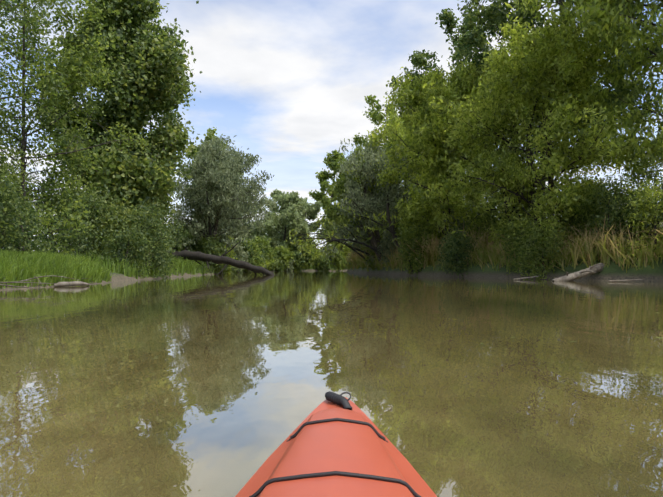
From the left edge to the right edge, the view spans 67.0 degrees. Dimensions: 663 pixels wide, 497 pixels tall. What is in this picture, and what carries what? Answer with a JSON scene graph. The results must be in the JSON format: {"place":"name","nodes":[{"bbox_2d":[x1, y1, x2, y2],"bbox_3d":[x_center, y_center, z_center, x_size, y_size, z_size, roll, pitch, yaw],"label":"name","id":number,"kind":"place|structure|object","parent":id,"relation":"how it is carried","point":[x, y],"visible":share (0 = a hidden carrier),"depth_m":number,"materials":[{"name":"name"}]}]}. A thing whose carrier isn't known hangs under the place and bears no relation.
{"place":"outdoors","nodes":[
{"label":"outdoors","id":0,"kind":"place"},
{"bbox_2d":[0,247,347,288],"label":"bank grass","id":1,"kind":"structure","parent":0,"point":[19,266],"depth_m":21.10,"materials":[{"name":"green plant"}]},
{"bbox_2d":[0,271,662,496],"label":"water","id":2,"kind":"structure","parent":0,"point":[215,385],"depth_m":3.26,"materials":[{"name":"brown liquid"}]},
{"bbox_2d":[235,391,436,496],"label":"kayak","id":3,"kind":"object","parent":2,"relation":"on","point":[333,444],"visible":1,"depth_m":1.13,"materials":[{"name":"plastic"}]},
{"bbox_2d":[0,255,662,289],"bbox_3d":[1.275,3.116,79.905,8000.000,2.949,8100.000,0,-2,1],"label":"ground","id":4,"kind":"structure","parent":0,"point":[614,271],"depth_m":30.80,"materials":[{"name":"brown soil"}]},
{"bbox_2d":[0,0,69,197],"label":"tree","id":5,"kind":"object","parent":4,"relation":"on","point":[3,98],"visible":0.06,"depth_m":39.15,"materials":[{"name":"green plant"}]},
{"bbox_2d":[0,0,156,254],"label":"tree","id":6,"kind":"object","parent":4,"relation":"on","point":[70,72],"visible":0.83,"depth_m":28.26,"materials":[{"name":"green plant"}]},
{"bbox_2d":[0,0,198,44],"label":"tree","id":7,"kind":"object","parent":4,"relation":"on","point":[11,9],"visible":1,"depth_m":18.88,"materials":[{"name":"green plant"}]},
{"bbox_2d":[49,93,165,241],"bbox_3d":[-23.664,-8.042,54.246,11.200,21.294,11.857,0,-2,1],"label":"tree","id":8,"kind":"object","parent":4,"relation":"on","point":[98,129],"depth_m":52.72,"materials":[{"name":"green plant"}]},
{"bbox_2d":[25,0,202,261],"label":"tree","id":9,"kind":"object","parent":4,"relation":"on","point":[152,78],"visible":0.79,"depth_m":39.63,"materials":[{"name":"green plant"}]},
{"bbox_2d":[140,104,185,213],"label":"tree","id":10,"kind":"object","parent":4,"relation":"on","point":[172,114],"visible":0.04,"depth_m":70.37,"materials":[{"name":"green plant"}]},
{"bbox_2d":[183,127,250,231],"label":"tree","id":11,"kind":"object","parent":4,"relation":"on","point":[209,132],"visible":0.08,"depth_m":86.33,"materials":[{"name":"green plant"}]},
{"bbox_2d":[168,136,269,241],"bbox_3d":[-13.267,-5.178,58.083,11.278,15.576,11.006,1,-2,-17],"label":"tree","id":12,"kind":"object","parent":4,"relation":"on","point":[222,191],"visible":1,"depth_m":56.29,"materials":[{"name":"green plant"}]},
{"bbox_2d":[166,231,273,274],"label":"fallen willow","id":13,"kind":"object","parent":4,"relation":"on","point":[200,256],"visible":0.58,"depth_m":49.91,"materials":[{"name":"wood"}]},
{"bbox_2d":[173,132,278,242],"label":"tree","id":14,"kind":"object","parent":4,"relation":"on","point":[230,153],"visible":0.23,"depth_m":65.95,"materials":[{"name":"green plant"}]},
{"bbox_2d":[194,146,266,241],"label":"tree","id":15,"kind":"object","parent":4,"relation":"on","point":[248,164],"visible":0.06,"depth_m":80.05,"materials":[{"name":"green plant"}]},
{"bbox_2d":[226,199,279,238],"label":"tree","id":16,"kind":"object","parent":4,"relation":"on","point":[259,233],"visible":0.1,"depth_m":103.60,"materials":[{"name":"green plant"}]},
{"bbox_2d":[86,205,481,272],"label":"bushes","id":17,"kind":"object","parent":4,"relation":"on","point":[386,246],"visible":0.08,"depth_m":54.31,"materials":[{"name":"green plant"}]},
{"bbox_2d":[261,189,307,241],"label":"tree","id":18,"kind":"object","parent":4,"relation":"on","point":[274,194],"visible":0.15,"depth_m":128.86,"materials":[{"name":"green plant"}]},
{"bbox_2d":[262,191,309,249],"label":"tree","id":19,"kind":"object","parent":4,"relation":"on","point":[286,210],"visible":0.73,"depth_m":108.23,"materials":[{"name":"green plant"}]},
{"bbox_2d":[276,201,335,251],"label":"tree","id":20,"kind":"object","parent":4,"relation":"on","point":[312,210],"visible":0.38,"depth_m":116.05,"materials":[{"name":"green plant"}]},
{"bbox_2d":[0,263,641,287],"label":"dead wood","id":21,"kind":"object","parent":4,"relation":"on","point":[594,269],"visible":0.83,"depth_m":26.66,"materials":[{"name":"wood"}]},
{"bbox_2d":[308,149,345,243],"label":"tree","id":22,"kind":"object","parent":4,"relation":"on","point":[326,186],"visible":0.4,"depth_m":120.31,"materials":[{"name":"green plant"}]},
{"bbox_2d":[0,163,662,278],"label":"bushes","id":23,"kind":"object","parent":4,"relation":"on","point":[152,242],"visible":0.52,"depth_m":30.67,"materials":[{"name":"green plant"}]},
{"bbox_2d":[0,127,662,279],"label":"bushes","id":24,"kind":"object","parent":4,"relation":"on","point":[521,249],"visible":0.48,"depth_m":33.28,"materials":[{"name":"green plant"}]},
{"bbox_2d":[328,202,353,242],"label":"tree","id":25,"kind":"object","parent":4,"relation":"on","point":[342,228],"visible":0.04,"depth_m":119.61,"materials":[{"name":"green plant"}]},
{"bbox_2d":[322,159,381,247],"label":"tree","id":26,"kind":"object","parent":4,"relation":"on","point":[337,167],"visible":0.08,"depth_m":84.04,"materials":[{"name":"green plant"}]},
{"bbox_2d":[323,142,394,239],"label":"tree","id":27,"kind":"object","parent":4,"relation":"on","point":[338,191],"visible":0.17,"depth_m":70.98,"materials":[{"name":"green plant"}]},
{"bbox_2d":[330,135,403,264],"bbox_3d":[5.166,-5.331,58.548,10.542,15.293,11.356,0,-2,1],"label":"tree","id":28,"kind":"object","parent":4,"relation":"on","point":[355,192],"visible":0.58,"depth_m":57.50,"materials":[{"name":"green plant"}]},
{"bbox_2d":[348,95,418,214],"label":"tree","id":29,"kind":"object","parent":4,"relation":"on","point":[375,116],"visible":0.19,"depth_m":81.69,"materials":[{"name":"green plant"}]},
{"bbox_2d":[357,144,420,250],"bbox_3d":[5.997,-4.696,52.987,7.316,12.885,6.973,0,-2,1],"label":"tree","id":30,"kind":"object","parent":4,"relation":"on","point":[393,189],"visible":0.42,"depth_m":52.35,"materials":[{"name":"green plant"}]},
{"bbox_2d":[345,106,436,231],"bbox_3d":[7.786,-7.194,57.991,12.632,17.720,11.686,0,-2,1],"label":"tree","id":31,"kind":"object","parent":4,"relation":"on","point":[402,136],"visible":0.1,"depth_m":57.20,"materials":[{"name":"green plant"}]},
{"bbox_2d":[286,121,527,274],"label":"leaning willows","id":32,"kind":"object","parent":4,"relation":"on","point":[334,239],"visible":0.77,"depth_m":50.37,"materials":[{"name":"green plant"}]},
{"bbox_2d":[366,45,502,242],"bbox_3d":[10.168,-8.867,47.286,13.931,19.965,15.924,0,-2,1],"label":"tree","id":33,"kind":"object","parent":4,"relation":"on","point":[426,103],"visible":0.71,"depth_m":44.59,"materials":[{"name":"green plant"}]},
{"bbox_2d":[222,173,662,273],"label":"bushes","id":34,"kind":"object","parent":4,"relation":"on","point":[654,210],"visible":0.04,"depth_m":27.89,"materials":[{"name":"green plant"}]},
{"bbox_2d":[384,8,510,176],"bbox_3d":[14.876,-15.193,64.329,15.136,33.820,15.899,2,-3,-38],"label":"tree","id":35,"kind":"object","parent":4,"relation":"on","point":[449,22],"visible":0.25,"depth_m":63.87,"materials":[{"name":"green plant"}]},
{"bbox_2d":[337,212,662,272],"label":"bank weeds","id":36,"kind":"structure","parent":4,"relation":"on","point":[585,251],"depth_m":30.95,"materials":[{"name":"green plant"}]},
{"bbox_2d":[456,80,581,221],"bbox_3d":[14.643,-5.973,37.702,7.625,14.265,7.689,1,-2,-18],"label":"tree","id":37,"kind":"object","parent":4,"relation":"on","point":[481,111],"visible":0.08,"depth_m":37.40,"materials":[{"name":"green plant"}]},
{"bbox_2d":[438,0,648,253],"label":"tree","id":38,"kind":"object","parent":4,"relation":"on","point":[562,73],"visible":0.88,"depth_m":33.49,"materials":[{"name":"green plant"}]},
{"bbox_2d":[441,0,662,213],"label":"tree","id":39,"kind":"object","parent":4,"relation":"on","point":[494,13],"visible":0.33,"depth_m":42.18,"materials":[{"name":"green plant"}]},
{"bbox_2d":[505,0,662,177],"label":"tree","id":40,"kind":"object","parent":4,"relation":"on","point":[617,17],"visible":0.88,"depth_m":30.42,"materials":[{"name":"green plant"}]},
{"bbox_2d":[601,0,662,189],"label":"tree","id":41,"kind":"object","parent":4,"relation":"on","point":[658,109],"visible":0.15,"depth_m":39.67,"materials":[{"name":"green plant"}]},
{"bbox_2d":[0,0,662,250],"label":"sky","id":42,"kind":"structure","parent":0,"point":[291,79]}
]}

